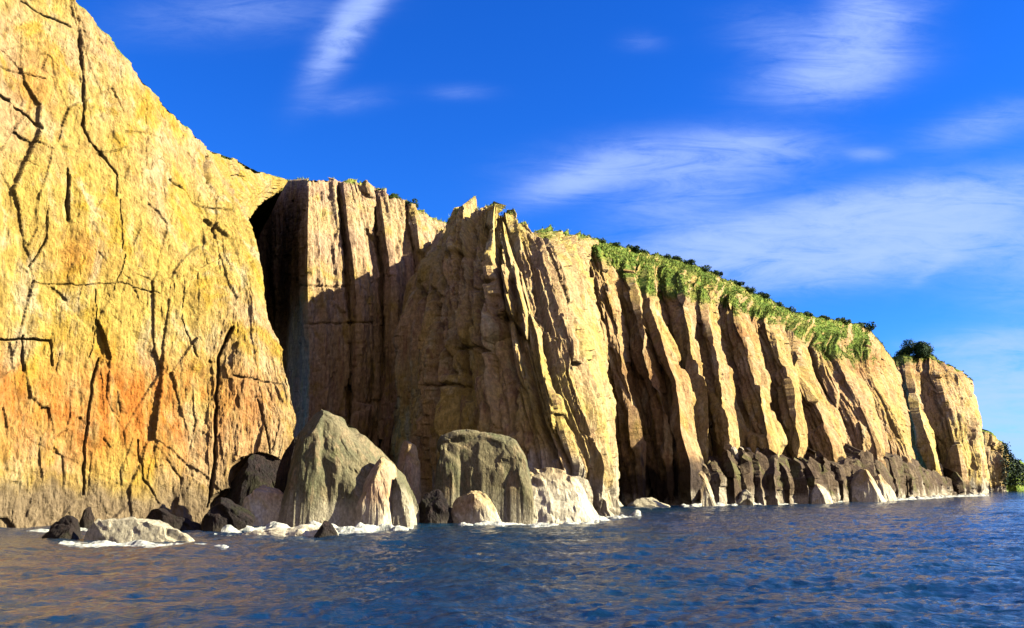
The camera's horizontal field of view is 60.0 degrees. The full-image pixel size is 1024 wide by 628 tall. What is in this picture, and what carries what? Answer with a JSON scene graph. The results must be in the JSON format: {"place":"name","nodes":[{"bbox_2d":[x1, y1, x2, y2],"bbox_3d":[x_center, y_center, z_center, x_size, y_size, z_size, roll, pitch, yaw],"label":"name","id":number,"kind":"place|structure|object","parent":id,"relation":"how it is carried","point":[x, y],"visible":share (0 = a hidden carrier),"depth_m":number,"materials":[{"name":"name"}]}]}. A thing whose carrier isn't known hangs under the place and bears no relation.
{"place":"outdoors","nodes":[
{"label":"outdoors","id":0,"kind":"place"},
{"bbox_2d":[0,0,295,527],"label":"cliff","id":1,"kind":"structure","parent":0,"point":[142,374],"depth_m":99.03,"materials":[{"name":"stone"}]},
{"bbox_2d":[255,177,446,460],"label":"cliff","id":2,"kind":"structure","parent":0,"point":[339,261],"depth_m":174.27,"materials":[{"name":"beige stone"}]},
{"bbox_2d":[389,193,400,198],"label":"bush","id":3,"kind":"object","parent":2,"relation":"on","point":[392,195],"visible":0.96,"depth_m":191.26,"materials":[{"name":"green plant"}]},
{"bbox_2d":[405,198,418,207],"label":"bush","id":4,"kind":"object","parent":2,"relation":"on","point":[407,202],"visible":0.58,"depth_m":194.23,"materials":[{"name":"green plant"}]},
{"bbox_2d":[390,196,620,516],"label":"cliff","id":5,"kind":"structure","parent":0,"point":[498,330],"depth_m":130.96,"materials":[{"name":"stone"}]},
{"bbox_2d":[0,491,1023,627],"bbox_3d":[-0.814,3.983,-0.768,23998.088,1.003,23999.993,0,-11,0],"label":"sea","id":6,"kind":"structure","parent":0,"point":[950,562],"depth_m":39.95,"materials":[{"name":"liquid"}]},
{"bbox_2d":[42,515,81,539],"bbox_3d":[-33.064,16.753,65.173,3.348,3.864,3.146,0,-11,0],"label":"sea rock","id":7,"kind":"object","parent":6,"relation":"in","point":[66,527],"visible":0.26,"depth_m":64.57,"materials":[{"name":"grey stone"}]},
{"bbox_2d":[79,507,94,528],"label":"sea rock","id":8,"kind":"object","parent":6,"relation":"in","point":[87,519],"visible":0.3,"depth_m":79.42,"materials":[{"name":"grey stone"}]},
{"bbox_2d":[84,517,194,542],"bbox_3d":[-26.720,16.649,64.128,9.654,3.898,3.688,0,-11,0],"label":"sea rock","id":9,"kind":"object","parent":6,"relation":"in","point":[124,530],"visible":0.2,"depth_m":63.62,"materials":[{"name":"beige stone"}]},
{"bbox_2d":[145,508,200,530],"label":"sea rock","id":10,"kind":"object","parent":6,"relation":"in","point":[173,521],"visible":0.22,"depth_m":77.40,"materials":[{"name":"grey stone"}]},
{"bbox_2d":[200,497,255,531],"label":"sea rock","id":11,"kind":"object","parent":6,"relation":"in","point":[220,514],"visible":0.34,"depth_m":76.91,"materials":[{"name":"grey stone"}]},
{"bbox_2d":[225,453,280,505],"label":"sea rock","id":12,"kind":"object","parent":6,"relation":"in","point":[256,471],"visible":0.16,"depth_m":98.65,"materials":[{"name":"grey stone"}]},
{"bbox_2d":[242,485,282,525],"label":"sea rock","id":13,"kind":"object","parent":6,"relation":"in","point":[262,504],"visible":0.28,"depth_m":84.53,"materials":[{"name":"grey stone"}]},
{"bbox_2d":[274,436,297,492],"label":"sea rock","id":14,"kind":"object","parent":6,"relation":"in","point":[282,473],"visible":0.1,"depth_m":91.40,"materials":[{"name":"grey stone"}]},
{"bbox_2d":[241,524,337,536],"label":"sea rock","id":15,"kind":"object","parent":6,"relation":"in","point":[306,530],"visible":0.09,"depth_m":68.61,"materials":[{"name":"beige stone"}]},
{"bbox_2d":[314,520,337,537],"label":"sea rock","id":16,"kind":"object","parent":6,"relation":"in","point":[326,528],"visible":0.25,"depth_m":67.76,"materials":[{"name":"grey stone"}]},
{"bbox_2d":[278,409,419,526],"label":"sea rock","id":17,"kind":"object","parent":6,"relation":"in","point":[335,459],"visible":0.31,"depth_m":84.17,"materials":[{"name":"grey stone"}]},
{"bbox_2d":[354,457,396,525],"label":"sea rock","id":18,"kind":"object","parent":6,"relation":"in","point":[373,507],"visible":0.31,"depth_m":82.57,"materials":[{"name":"beige stone"}]},
{"bbox_2d":[391,477,413,527],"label":"sea rock","id":19,"kind":"object","parent":6,"relation":"in","point":[401,509],"visible":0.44,"depth_m":82.53,"materials":[{"name":"beige stone"}]},
{"bbox_2d":[397,441,420,504],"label":"sea rock","id":20,"kind":"object","parent":6,"relation":"in","point":[408,465],"visible":0.33,"depth_m":115.14,"materials":[{"name":"grey stone"}]},
{"bbox_2d":[418,489,452,523],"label":"sea rock","id":21,"kind":"object","parent":6,"relation":"in","point":[433,506],"visible":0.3,"depth_m":90.11,"materials":[{"name":"grey stone"}]},
{"bbox_2d":[451,490,501,523],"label":"sea rock","id":22,"kind":"object","parent":6,"relation":"in","point":[472,507],"visible":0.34,"depth_m":90.40,"materials":[{"name":"beige stone"}]},
{"bbox_2d":[434,429,536,523],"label":"sea rock","id":23,"kind":"object","parent":6,"relation":"in","point":[493,467],"visible":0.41,"depth_m":94.06,"materials":[{"name":"grey stone"}]},
{"bbox_2d":[30,494,988,547],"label":"sea foam","id":24,"kind":"object","parent":6,"relation":"on","point":[359,527],"visible":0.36,"depth_m":78.37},
{"bbox_2d":[530,467,598,523],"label":"sea rock","id":25,"kind":"object","parent":6,"relation":"in","point":[560,496],"visible":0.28,"depth_m":94.92,"materials":[{"name":"beige stone"}]},
{"bbox_2d":[627,497,669,506],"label":"sea rock","id":26,"kind":"object","parent":6,"relation":"in","point":[647,502],"visible":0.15,"depth_m":160.38,"materials":[{"name":"beige stone"}]},
{"bbox_2d":[698,471,716,506],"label":"sea rock","id":27,"kind":"object","parent":6,"relation":"in","point":[708,498],"visible":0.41,"depth_m":159.49,"materials":[{"name":"beige stone"}]},
{"bbox_2d":[737,489,753,504],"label":"sea rock","id":28,"kind":"object","parent":6,"relation":"in","point":[745,497],"visible":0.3,"depth_m":169.08,"materials":[{"name":"beige stone"}]},
{"bbox_2d":[808,483,832,503],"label":"sea rock","id":29,"kind":"object","parent":6,"relation":"in","point":[820,494],"visible":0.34,"depth_m":186.87,"materials":[{"name":"beige stone"}]},
{"bbox_2d":[850,469,886,501],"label":"sea rock","id":30,"kind":"object","parent":6,"relation":"in","point":[864,487],"visible":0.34,"depth_m":207.67,"materials":[{"name":"grey stone"}]},
{"bbox_2d":[875,474,896,500],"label":"sea rock","id":31,"kind":"object","parent":6,"relation":"in","point":[886,490],"visible":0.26,"depth_m":217.16,"materials":[{"name":"beige stone"}]},
{"bbox_2d":[76,0,1023,462],"label":"sky","id":32,"kind":"structure","parent":0,"point":[862,161],"materials":[{"name":"blue"}]},
{"bbox_2d":[589,238,914,505],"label":"cliff","id":33,"kind":"structure","parent":0,"point":[689,380],"depth_m":203.24,"materials":[{"name":"stone"}]},
{"bbox_2d":[610,242,620,246],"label":"bush","id":34,"kind":"object","parent":33,"relation":"on","point":[616,244],"visible":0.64,"depth_m":221.98,"materials":[{"name":"green plant"}]},
{"bbox_2d":[626,244,640,252],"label":"bush","id":35,"kind":"object","parent":33,"relation":"on","point":[636,248],"visible":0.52,"depth_m":228.02,"materials":[{"name":"green plant"}]},
{"bbox_2d":[660,253,670,259],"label":"bush","id":36,"kind":"object","parent":33,"relation":"on","point":[666,255],"visible":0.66,"depth_m":240.58,"materials":[{"name":"green plant"}]},
{"bbox_2d":[672,255,682,261],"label":"bush","id":37,"kind":"object","parent":33,"relation":"on","point":[676,257],"visible":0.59,"depth_m":242.41,"materials":[{"name":"green plant"}]},
{"bbox_2d":[682,259,695,264],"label":"bush","id":38,"kind":"object","parent":33,"relation":"on","point":[691,261],"visible":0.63,"depth_m":243.58,"materials":[{"name":"green plant"}]},
{"bbox_2d":[701,265,711,271],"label":"bush","id":39,"kind":"object","parent":33,"relation":"on","point":[707,268],"visible":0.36,"depth_m":247.46,"materials":[{"name":"green plant"}]},
{"bbox_2d":[710,270,723,276],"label":"bush","id":40,"kind":"object","parent":33,"relation":"on","point":[718,273],"visible":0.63,"depth_m":251.77,"materials":[{"name":"green plant"}]},
{"bbox_2d":[732,279,744,285],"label":"bush","id":41,"kind":"object","parent":33,"relation":"on","point":[738,282],"visible":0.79,"depth_m":260.70,"materials":[{"name":"green plant"}]},
{"bbox_2d":[742,285,755,293],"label":"bush","id":42,"kind":"object","parent":33,"relation":"on","point":[749,289],"visible":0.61,"depth_m":264.87,"materials":[{"name":"green plant"}]},
{"bbox_2d":[757,291,770,298],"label":"bush","id":43,"kind":"object","parent":33,"relation":"on","point":[766,295],"visible":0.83,"depth_m":271.88,"materials":[{"name":"green plant"}]},
{"bbox_2d":[801,311,812,316],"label":"bush","id":44,"kind":"object","parent":33,"relation":"on","point":[807,313],"visible":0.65,"depth_m":293.88,"materials":[{"name":"green plant"}]},
{"bbox_2d":[835,317,851,324],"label":"bush","id":45,"kind":"object","parent":33,"relation":"on","point":[844,320],"visible":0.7,"depth_m":312.01,"materials":[{"name":"green plant"}]},
{"bbox_2d":[859,321,876,332],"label":"bush","id":46,"kind":"object","parent":33,"relation":"on","point":[869,327],"visible":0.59,"depth_m":323.38,"materials":[{"name":"green plant"}]},
{"bbox_2d":[678,439,977,504],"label":"rock ledge","id":47,"kind":"object","parent":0,"point":[765,476],"visible":0.61,"depth_m":194.19,"materials":[{"name":"grey stone"}]},
{"bbox_2d":[729,447,738,462],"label":"sea rock","id":48,"kind":"object","parent":47,"relation":"on","point":[733,451],"visible":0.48,"depth_m":182.14,"materials":[{"name":"stone"}]},
{"bbox_2d":[893,355,989,494],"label":"cliff","id":49,"kind":"structure","parent":0,"point":[946,426],"depth_m":341.23,"materials":[{"name":"stone"}]},
{"bbox_2d":[276,175,972,380],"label":"grass","id":50,"kind":"structure","parent":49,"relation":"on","point":[674,262],"depth_m":242.14,"materials":[{"name":"green plant"}]},
{"bbox_2d":[894,339,933,357],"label":"bush","id":51,"kind":"object","parent":49,"relation":"on","point":[920,349],"visible":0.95,"depth_m":374.15,"materials":[{"name":"green plant"}]},
{"bbox_2d":[982,429,1023,491],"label":"cliff","id":52,"kind":"structure","parent":0,"point":[992,442],"depth_m":503.05,"materials":[{"name":"stone"}]},
{"bbox_2d":[997,442,1023,485],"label":"woodland","id":53,"kind":"object","parent":52,"relation":"on","point":[1018,466],"visible":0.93,"depth_m":507.96,"materials":[{"name":"green plant"}]}
]}

